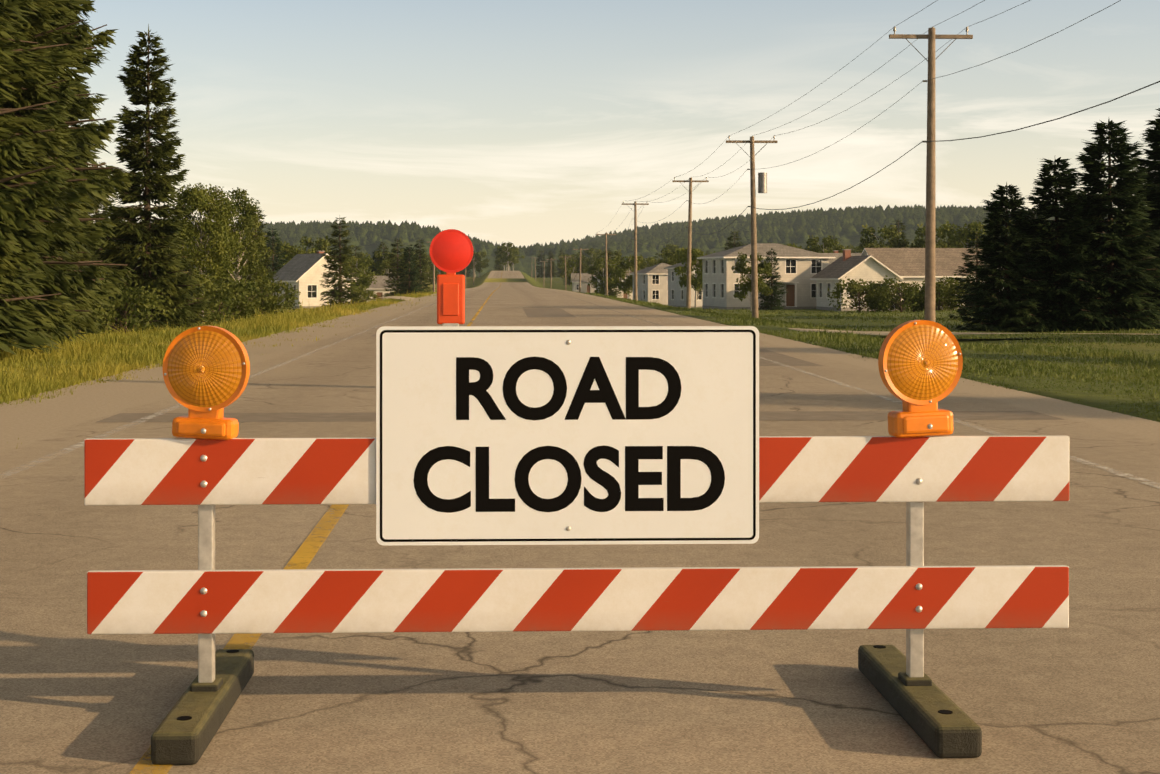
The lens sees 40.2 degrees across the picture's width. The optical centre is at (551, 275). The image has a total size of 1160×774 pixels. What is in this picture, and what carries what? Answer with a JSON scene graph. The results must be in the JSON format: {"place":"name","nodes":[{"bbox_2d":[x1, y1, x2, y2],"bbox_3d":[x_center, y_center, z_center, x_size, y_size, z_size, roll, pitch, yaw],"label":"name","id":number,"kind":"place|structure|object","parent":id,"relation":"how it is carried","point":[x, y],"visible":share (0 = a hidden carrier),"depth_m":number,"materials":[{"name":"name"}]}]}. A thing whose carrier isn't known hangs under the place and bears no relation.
{"place":"outdoors","nodes":[
{"label":"outdoors","id":0,"kind":"place"},
{"bbox_2d":[0,271,1159,773],"bbox_3d":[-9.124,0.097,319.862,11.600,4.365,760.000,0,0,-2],"label":"road","id":1,"kind":"structure","parent":0,"point":[1080,695],"depth_m":5.96,"materials":[{"name":"grey asphalt"}]},
{"bbox_2d":[0,272,495,477],"bbox_3d":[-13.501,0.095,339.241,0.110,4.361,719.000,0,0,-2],"label":"road edge line","id":2,"kind":"object","parent":1,"relation":"on","point":[78,445],"visible":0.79,"depth_m":14.44,"materials":[{"name":"white paint"}]},
{"bbox_2d":[131,276,501,773],"bbox_3d":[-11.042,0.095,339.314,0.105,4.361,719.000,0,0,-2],"label":"road line","id":3,"kind":"object","parent":1,"relation":"on","point":[303,556],"visible":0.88,"depth_m":7.82,"materials":[{"name":"yellow paint"}]},
{"bbox_2d":[84,229,1068,764],"bbox_3d":[0.091,0.618,4.997,3.070,1.524,1.020,0,0,-2],"label":"road barricade","id":4,"kind":"object","parent":1,"relation":"on","point":[566,435],"visible":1,"depth_m":4.93,"materials":[{"name":"multicoloured"}]},
{"bbox_2d":[97,309,1064,421],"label":"road patches","id":5,"kind":"object","parent":1,"relation":"on","point":[768,356],"visible":0.3,"depth_m":15.60,"materials":[{"name":"grey asphalt"}]},
{"bbox_2d":[516,273,1159,488],"bbox_3d":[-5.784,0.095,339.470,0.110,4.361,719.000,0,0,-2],"label":"road edge line","id":6,"kind":"object","parent":1,"relation":"on","point":[1101,467],"visible":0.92,"depth_m":12.87,"materials":[{"name":"white paint"}]},
{"bbox_2d":[0,271,1159,421],"bbox_3d":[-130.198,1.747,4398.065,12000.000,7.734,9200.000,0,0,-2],"label":"ground","id":7,"kind":"structure","parent":0,"point":[1069,395],"depth_m":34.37,"materials":[{"name":"green plant"}]},
{"bbox_2d":[0,0,104,354],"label":"spruce","id":8,"kind":"object","parent":7,"relation":"on","point":[21,152],"visible":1,"depth_m":27.02,"materials":[{"name":"green plant"}]},
{"bbox_2d":[0,0,130,348],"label":"spruce","id":9,"kind":"object","parent":7,"relation":"on","point":[43,23],"visible":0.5,"depth_m":31.51,"materials":[{"name":"green plant"}]},
{"bbox_2d":[43,19,92,271],"bbox_3d":[-20.113,-7.928,61.420,5.472,20.119,5.960,0,0,1],"label":"spruce","id":10,"kind":"object","parent":7,"relation":"on","point":[85,257],"depth_m":61.19,"materials":[{"name":"green plant"}]},
{"bbox_2d":[3,0,137,342],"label":"spruce","id":11,"kind":"object","parent":7,"relation":"on","point":[86,108],"visible":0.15,"depth_m":34.87,"materials":[{"name":"green plant"}]},
{"bbox_2d":[78,154,110,307],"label":"spruce","id":12,"kind":"object","parent":7,"relation":"on","point":[95,215],"depth_m":79.23,"materials":[{"name":"green plant"}]},
{"bbox_2d":[75,297,115,335],"bbox_3d":[-12.728,0.975,41.452,2.592,1.520,2.133,0,0,-18],"label":"shrub","id":13,"kind":"object","parent":7,"relation":"on","point":[102,310],"visible":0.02,"depth_m":41.96,"materials":[{"name":"green plant"}]},
{"bbox_2d":[83,160,121,300],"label":"spruce","id":14,"kind":"object","parent":7,"relation":"on","point":[108,204],"visible":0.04,"depth_m":91.07,"materials":[{"name":"green plant"}]},
{"bbox_2d":[86,282,175,333],"bbox_3d":[-13.149,1.078,49.493,2.963,1.738,2.437,0,0,-44],"label":"shrub","id":15,"kind":"object","parent":7,"relation":"on","point":[145,300],"visible":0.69,"depth_m":49.19,"materials":[{"name":"green plant"}]},
{"bbox_2d":[91,24,213,330],"bbox_3d":[-14.368,-3.417,57.477,4.748,11.554,4.605,0,0,-42],"label":"spruce","id":16,"kind":"object","parent":7,"relation":"on","point":[150,161],"visible":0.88,"depth_m":57.18,"materials":[{"name":"green plant"}]},
{"bbox_2d":[173,203,203,301],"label":"tree","id":17,"kind":"object","parent":7,"relation":"on","point":[187,250],"visible":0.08,"depth_m":95.17,"materials":[{"name":"green plant"}]},
{"bbox_2d":[156,276,233,326],"bbox_3d":[-13.867,1.083,61.656,3.047,2.172,3.703,0,0,4],"label":"shrub","id":18,"kind":"object","parent":7,"relation":"on","point":[212,289],"visible":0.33,"depth_m":61.56,"materials":[{"name":"green plant"}]},
{"bbox_2d":[165,182,242,315],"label":"tree","id":19,"kind":"object","parent":7,"relation":"on","point":[219,229],"visible":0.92,"depth_m":72.94,"materials":[{"name":"green plant"}]},
{"bbox_2d":[0,290,436,448],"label":"verge grass","id":20,"kind":"structure","parent":7,"relation":"on","point":[138,355],"depth_m":27.88,"materials":[{"name":"green plant"}]},
{"bbox_2d":[198,189,241,312],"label":"tree","id":21,"kind":"object","parent":7,"relation":"on","point":[217,191],"depth_m":99.23,"materials":[{"name":"green plant"}]},
{"bbox_2d":[183,269,260,323],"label":"shrub","id":22,"kind":"object","parent":7,"relation":"on","point":[249,307],"visible":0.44,"depth_m":65.58,"materials":[{"name":"green plant"}]},
{"bbox_2d":[203,187,272,313],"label":"tree","id":23,"kind":"object","parent":7,"relation":"on","point":[247,215],"visible":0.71,"depth_m":83.04,"materials":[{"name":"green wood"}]},
{"bbox_2d":[217,275,285,318],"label":"shrub","id":24,"kind":"object","parent":7,"relation":"on","point":[270,302],"visible":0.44,"depth_m":73.66,"materials":[{"name":"green plant"}]},
{"bbox_2d":[235,206,282,299],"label":"spruce","id":25,"kind":"object","parent":7,"relation":"on","point":[261,227],"visible":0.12,"depth_m":111.19,"materials":[{"name":"green plant"}]},
{"bbox_2d":[234,274,300,315],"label":"shrub","id":26,"kind":"object","parent":7,"relation":"on","point":[283,286],"visible":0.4,"depth_m":87.27,"materials":[{"name":"green plant"}]},
{"bbox_2d":[258,226,287,286],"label":"spruce","id":27,"kind":"object","parent":7,"relation":"on","point":[277,265],"visible":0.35,"depth_m":198.86,"materials":[{"name":"green plant"}]},
{"bbox_2d":[275,294,296,309],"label":"shrub","id":28,"kind":"object","parent":7,"relation":"on","point":[291,304],"visible":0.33,"depth_m":148.91,"materials":[{"name":"green plant"}]},
{"bbox_2d":[269,243,315,270],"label":"tree","id":29,"kind":"object","parent":7,"relation":"on","point":[288,254],"visible":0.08,"depth_m":212.78,"materials":[{"name":"green plant"}]},
{"bbox_2d":[271,251,356,308],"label":"white house","id":30,"kind":"structure","parent":7,"relation":"on","point":[303,274],"depth_m":160.83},
{"bbox_2d":[300,236,350,263],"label":"tree","id":31,"kind":"object","parent":7,"relation":"on","point":[322,244],"visible":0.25,"depth_m":218.30,"materials":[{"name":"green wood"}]},
{"bbox_2d":[319,217,362,306],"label":"spruce","id":32,"kind":"object","parent":7,"relation":"on","point":[339,295],"visible":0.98,"depth_m":149.11,"materials":[{"name":"green plant"}]},
{"bbox_2d":[350,246,363,277],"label":"tree","id":33,"kind":"object","parent":7,"relation":"on","point":[357,248],"visible":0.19,"depth_m":319.43,"materials":[{"name":"green plant"}]},
{"bbox_2d":[338,256,376,291],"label":"tree","id":34,"kind":"object","parent":7,"relation":"on","point":[365,282],"visible":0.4,"depth_m":238.74,"materials":[{"name":"green plant"}]},
{"bbox_2d":[351,288,367,303],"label":"shrub","id":35,"kind":"object","parent":7,"relation":"on","point":[362,295],"visible":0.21,"depth_m":169.08,"materials":[{"name":"green plant"}]},
{"bbox_2d":[351,286,379,301],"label":"shrub","id":36,"kind":"object","parent":7,"relation":"on","point":[373,295],"visible":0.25,"depth_m":198.66,"materials":[{"name":"green plant"}]},
{"bbox_2d":[369,248,384,275],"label":"spruce","id":37,"kind":"object","parent":7,"relation":"on","point":[380,258],"visible":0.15,"depth_m":299.44,"materials":[{"name":"green plant"}]},
{"bbox_2d":[358,276,399,301],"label":"house","id":38,"kind":"structure","parent":7,"relation":"on","point":[378,286],"depth_m":256.46,"materials":[{"name":"white"}]},
{"bbox_2d":[379,242,395,275],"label":"tree","id":39,"kind":"object","parent":7,"relation":"on","point":[385,249],"visible":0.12,"depth_m":328.09,"materials":[{"name":"green plant"}]},
{"bbox_2d":[369,251,407,275],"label":"tree","id":40,"kind":"object","parent":7,"relation":"on","point":[380,266],"visible":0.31,"depth_m":298.32,"materials":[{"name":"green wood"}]},
{"bbox_2d":[381,237,408,298],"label":"spruce","id":41,"kind":"object","parent":7,"relation":"on","point":[393,275],"visible":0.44,"depth_m":248.94,"materials":[{"name":"green plant"}]},
{"bbox_2d":[394,244,425,295],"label":"spruce","id":42,"kind":"object","parent":7,"relation":"on","point":[404,287],"visible":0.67,"depth_m":229.21,"materials":[{"name":"green plant"}]},
{"bbox_2d":[406,239,435,293],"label":"spruce","id":43,"kind":"object","parent":7,"relation":"on","point":[424,263],"visible":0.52,"depth_m":289.07,"materials":[{"name":"green plant"}]},
{"bbox_2d":[431,265,445,278],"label":"tree","id":44,"kind":"object","parent":7,"relation":"on","point":[438,273],"visible":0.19,"depth_m":486.07,"materials":[{"name":"green plant"}]},
{"bbox_2d":[467,252,482,277],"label":"tree","id":45,"kind":"object","parent":7,"relation":"on","point":[476,265],"visible":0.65,"depth_m":765.08,"materials":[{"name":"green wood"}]},
{"bbox_2d":[472,251,489,276],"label":"tree","id":46,"kind":"object","parent":7,"relation":"on","point":[483,254],"visible":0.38,"depth_m":792.50,"materials":[{"name":"green plant"}]},
{"bbox_2d":[494,246,508,270],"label":"tree","id":47,"kind":"object","parent":7,"relation":"on","point":[497,256],"visible":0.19,"depth_m":758.04,"materials":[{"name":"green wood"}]},
{"bbox_2d":[497,242,517,270],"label":"tree","id":48,"kind":"object","parent":7,"relation":"on","point":[507,256],"visible":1,"depth_m":714.24,"materials":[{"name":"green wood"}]},
{"bbox_2d":[506,248,524,270],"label":"tree","id":49,"kind":"object","parent":7,"relation":"on","point":[523,256],"visible":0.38,"depth_m":739.94,"materials":[{"name":"green plant"}]},
{"bbox_2d":[534,251,546,277],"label":"spruce","id":50,"kind":"object","parent":7,"relation":"on","point":[541,267],"visible":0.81,"depth_m":771.69,"materials":[{"name":"green plant"}]},
{"bbox_2d":[546,255,557,276],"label":"spruce","id":51,"kind":"object","parent":7,"relation":"on","point":[552,266],"visible":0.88,"depth_m":727.49,"materials":[{"name":"green plant"}]},
{"bbox_2d":[557,255,574,270],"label":"tree","id":52,"kind":"object","parent":7,"relation":"on","point":[561,268],"visible":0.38,"depth_m":646.82,"materials":[{"name":"green plant"}]},
{"bbox_2d":[558,258,586,283],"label":"tree","id":53,"kind":"object","parent":7,"relation":"on","point":[570,268],"visible":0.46,"depth_m":445.42,"materials":[{"name":"green plant"}]},
{"bbox_2d":[573,248,587,291],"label":"utility pole","id":54,"kind":"object","parent":7,"relation":"on","point":[580,249],"visible":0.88,"depth_m":235.12,"materials":[{"name":"brown wood"}]},
{"bbox_2d":[576,254,587,272],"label":"spruce","id":55,"kind":"object","parent":7,"relation":"on","point":[582,265],"visible":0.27,"depth_m":436.66,"materials":[{"name":"green plant"}]},
{"bbox_2d":[571,273,597,292],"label":"house","id":56,"kind":"structure","parent":7,"relation":"on","point":[585,287],"depth_m":417.01,"materials":[{"name":"white"}]},
{"bbox_2d":[584,248,602,266],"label":"tree","id":57,"kind":"object","parent":7,"relation":"on","point":[590,252],"visible":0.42,"depth_m":750.59,"materials":[{"name":"green plant"}]},
{"bbox_2d":[586,257,618,294],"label":"tree","id":58,"kind":"object","parent":7,"relation":"on","point":[594,271],"visible":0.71,"depth_m":299.95,"materials":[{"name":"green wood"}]},
{"bbox_2d":[596,232,615,295],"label":"utility pole","id":59,"kind":"object","parent":7,"relation":"on","point":[606,276],"visible":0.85,"depth_m":180.19,"materials":[{"name":"brown wood"}]},
{"bbox_2d":[598,249,620,296],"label":"tree","id":60,"kind":"object","parent":7,"relation":"on","point":[611,293],"visible":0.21,"depth_m":324.96,"materials":[{"name":"green plant"}]},
{"bbox_2d":[594,249,624,280],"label":"tree","id":61,"kind":"object","parent":7,"relation":"on","point":[616,253],"visible":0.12,"depth_m":398.36,"materials":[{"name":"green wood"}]},
{"bbox_2d":[595,270,632,299],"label":"house","id":62,"kind":"structure","parent":7,"relation":"on","point":[625,296],"depth_m":327.24,"materials":[{"name":"white"}]},
{"bbox_2d":[607,254,644,298],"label":"tree","id":63,"kind":"object","parent":7,"relation":"on","point":[626,285],"visible":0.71,"depth_m":259.31,"materials":[{"name":"green plant"}]},
{"bbox_2d":[622,201,648,300],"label":"utility pole","id":64,"kind":"object","parent":7,"relation":"on","point":[635,251],"visible":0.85,"depth_m":134.19,"materials":[{"name":"brown wood"}]},
{"bbox_2d":[631,257,658,271],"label":"tree","id":65,"kind":"object","parent":7,"relation":"on","point":[649,262],"visible":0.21,"depth_m":372.67,"materials":[{"name":"green plant"}]},
{"bbox_2d":[629,263,670,304],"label":"house","id":66,"kind":"structure","parent":7,"relation":"on","point":[652,283],"depth_m":227.13,"materials":[{"name":"white"}]},
{"bbox_2d":[655,247,683,264],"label":"tree","id":67,"kind":"object","parent":7,"relation":"on","point":[675,259],"visible":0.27,"depth_m":240.31,"materials":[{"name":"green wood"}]},
{"bbox_2d":[661,244,686,258],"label":"tree","id":68,"kind":"object","parent":7,"relation":"on","point":[672,247],"visible":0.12,"depth_m":690.68,"materials":[{"name":"green plant"}]},
{"bbox_2d":[664,261,702,306],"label":"house","id":69,"kind":"structure","parent":7,"relation":"on","point":[676,295],"depth_m":214.40,"materials":[{"name":"white"}]},
{"bbox_2d":[672,177,708,308],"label":"utility pole","id":70,"kind":"object","parent":7,"relation":"on","point":[688,293],"visible":0.85,"depth_m":100.20,"materials":[{"name":"brown wood"}]},
{"bbox_2d":[672,247,714,306],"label":"birch","id":71,"kind":"object","parent":7,"relation":"on","point":[697,282],"visible":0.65,"depth_m":199.64,"materials":[{"name":"green plant"}]},
{"bbox_2d":[725,231,742,249],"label":"spruce","id":72,"kind":"object","parent":7,"relation":"on","point":[734,244],"visible":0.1,"depth_m":250.79,"materials":[{"name":"green plant"}]},
{"bbox_2d":[726,136,777,317],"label":"utility pole","id":73,"kind":"object","parent":7,"relation":"on","point":[762,182],"visible":0.88,"depth_m":70.19,"materials":[{"name":"brown wood"}]},
{"bbox_2d":[731,252,773,311],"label":"tree","id":74,"kind":"object","parent":7,"relation":"on","point":[764,267],"visible":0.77,"depth_m":122.36,"materials":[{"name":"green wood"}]},
{"bbox_2d":[697,243,835,309],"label":"two storey house","id":75,"kind":"structure","parent":7,"relation":"on","point":[798,269],"depth_m":147.47,"materials":[{"name":"white"}]},
{"bbox_2d":[758,248,788,309],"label":"spruce","id":76,"kind":"object","parent":7,"relation":"on","point":[768,303],"visible":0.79,"depth_m":128.32,"materials":[{"name":"green plant"}]},
{"bbox_2d":[804,234,847,252],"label":"tree","id":77,"kind":"object","parent":7,"relation":"on","point":[830,242],"visible":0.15,"depth_m":241.23,"materials":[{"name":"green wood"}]},
{"bbox_2d":[821,250,861,264],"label":"house","id":78,"kind":"structure","parent":7,"relation":"on","point":[836,254],"depth_m":226.05,"materials":[{"name":"white"}]},
{"bbox_2d":[810,249,902,310],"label":"house","id":79,"kind":"structure","parent":7,"relation":"on","point":[865,267],"depth_m":138.06,"materials":[{"name":"white"}]},
{"bbox_2d":[827,276,886,311],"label":"shrub","id":80,"kind":"object","parent":7,"relation":"on","point":[856,286],"visible":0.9,"depth_m":117.57,"materials":[{"name":"green plant"}]},
{"bbox_2d":[844,281,897,311],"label":"shrub","id":81,"kind":"object","parent":7,"relation":"on","point":[862,292],"visible":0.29,"depth_m":119.17,"materials":[{"name":"green plant"}]},
{"bbox_2d":[861,291,901,311],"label":"shrub","id":82,"kind":"object","parent":7,"relation":"on","point":[893,306],"visible":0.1,"depth_m":119.42,"materials":[{"name":"green plant"}]},
{"bbox_2d":[857,224,913,252],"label":"tree","id":83,"kind":"object","parent":7,"relation":"on","point":[895,241],"visible":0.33,"depth_m":251.40,"materials":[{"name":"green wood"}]},
{"bbox_2d":[870,275,922,311],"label":"shrub","id":84,"kind":"object","parent":7,"relation":"on","point":[909,291],"visible":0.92,"depth_m":115.16,"materials":[{"name":"green plant"}]},
{"bbox_2d":[889,219,910,244],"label":"tree","id":85,"kind":"object","parent":7,"relation":"on","point":[901,228],"visible":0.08,"depth_m":293.06,"materials":[{"name":"green plant"}]},
{"bbox_2d":[861,248,982,308],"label":"house","id":86,"kind":"structure","parent":7,"relation":"on","point":[907,265],"depth_m":145.03,"materials":[{"name":"white"}]},
{"bbox_2d":[889,27,972,321],"bbox_3d":[10.384,-2.382,43.319,2.300,8.848,0.300,0,0,-2],"label":"utility pole","id":87,"kind":"object","parent":7,"relation":"on","point":[931,36],"visible":0.92,"depth_m":43.22,"materials":[{"name":"brown wood"}]},
{"bbox_2d":[531,0,1159,281],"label":"power lines","id":88,"kind":"object","parent":87,"relation":"attached to","point":[865,124],"visible":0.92,"depth_m":47.99,"materials":[{"name":"grey metal"}]},
{"bbox_2d":[908,284,954,311],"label":"shrub","id":89,"kind":"object","parent":7,"relation":"on","point":[920,291],"visible":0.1,"depth_m":118.96,"materials":[{"name":"green plant"}]},
{"bbox_2d":[910,224,966,247],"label":"tree","id":90,"kind":"object","parent":7,"relation":"on","point":[920,243],"visible":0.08,"depth_m":247.03,"materials":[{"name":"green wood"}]},
{"bbox_2d":[912,274,966,311],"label":"shrub","id":91,"kind":"object","parent":7,"relation":"on","point":[940,290],"visible":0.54,"depth_m":115.45,"materials":[{"name":"green plant"}]},
{"bbox_2d":[935,277,971,310],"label":"shrub","id":92,"kind":"object","parent":7,"relation":"on","point":[943,305],"visible":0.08,"depth_m":118.92,"materials":[{"name":"green plant"}]},
{"bbox_2d":[943,281,973,308],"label":"shrub","id":93,"kind":"object","parent":7,"relation":"on","point":[950,292],"visible":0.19,"depth_m":115.55,"materials":[{"name":"green plant"}]},
{"bbox_2d":[938,220,993,247],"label":"tree","id":94,"kind":"object","parent":7,"relation":"on","point":[958,237],"visible":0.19,"depth_m":230.82,"materials":[{"name":"green plant"}]},
{"bbox_2d":[948,228,1002,318],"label":"spruce","id":95,"kind":"object","parent":7,"relation":"on","point":[967,309],"visible":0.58,"depth_m":84.65,"materials":[{"name":"green plant"}]},
{"bbox_2d":[955,182,1056,331],"bbox_3d":[17.465,-0.575,60.535,3.746,6.084,3.687,0,0,-19],"label":"spruce","id":96,"kind":"object","parent":7,"relation":"on","point":[991,294],"visible":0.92,"depth_m":60.02,"materials":[{"name":"green plant"}]},
{"bbox_2d":[1009,205,1066,319],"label":"spruce","id":97,"kind":"object","parent":7,"relation":"on","point":[1031,211],"visible":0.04,"depth_m":74.43,"materials":[{"name":"green plant"}]},
{"bbox_2d":[998,157,1117,331],"bbox_3d":[19.345,-1.064,60.718,4.346,7.171,4.415,0,0,-9],"label":"spruce","id":98,"kind":"object","parent":7,"relation":"on","point":[1050,250],"visible":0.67,"depth_m":59.88,"materials":[{"name":"green plant"}]},
{"bbox_2d":[1062,190,1116,321],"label":"spruce","id":99,"kind":"object","parent":7,"relation":"on","point":[1082,192],"visible":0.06,"depth_m":76.48,"materials":[{"name":"green plant"}]},
{"bbox_2d":[1048,119,1159,330],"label":"spruce","id":100,"kind":"object","parent":7,"relation":"on","point":[1131,281],"visible":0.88,"depth_m":59.82,"materials":[{"name":"green plant"}]},
{"bbox_2d":[1115,108,1159,324],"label":"spruce","id":101,"kind":"object","parent":7,"relation":"on","point":[1152,185],"visible":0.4,"depth_m":62.51,"materials":[{"name":"green plant"}]},
{"bbox_2d":[65,0,1159,247],"label":"sky","id":102,"kind":"structure","parent":0,"point":[521,123],"materials":[{"name":"blue"}]},
{"bbox_2d":[137,221,1158,277],"bbox_3d":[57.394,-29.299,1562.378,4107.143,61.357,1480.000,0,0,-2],"label":"tree line","id":103,"kind":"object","parent":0,"point":[525,264],"depth_m":975.94,"materials":[{"name":"green plant"}]},
{"bbox_2d":[114,204,1115,258],"bbox_3d":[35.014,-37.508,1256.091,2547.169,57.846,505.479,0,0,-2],"label":"forested hills","id":104,"kind":"structure","parent":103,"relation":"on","point":[800,225],"depth_m":1072.57,"materials":[{"name":"green plant"}]},
{"bbox_2d":[211,296,1099,334],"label":"driveways","id":105,"kind":"structure","parent":0,"point":[797,329],"depth_m":42.97,"materials":[{"name":"grey concrete"}]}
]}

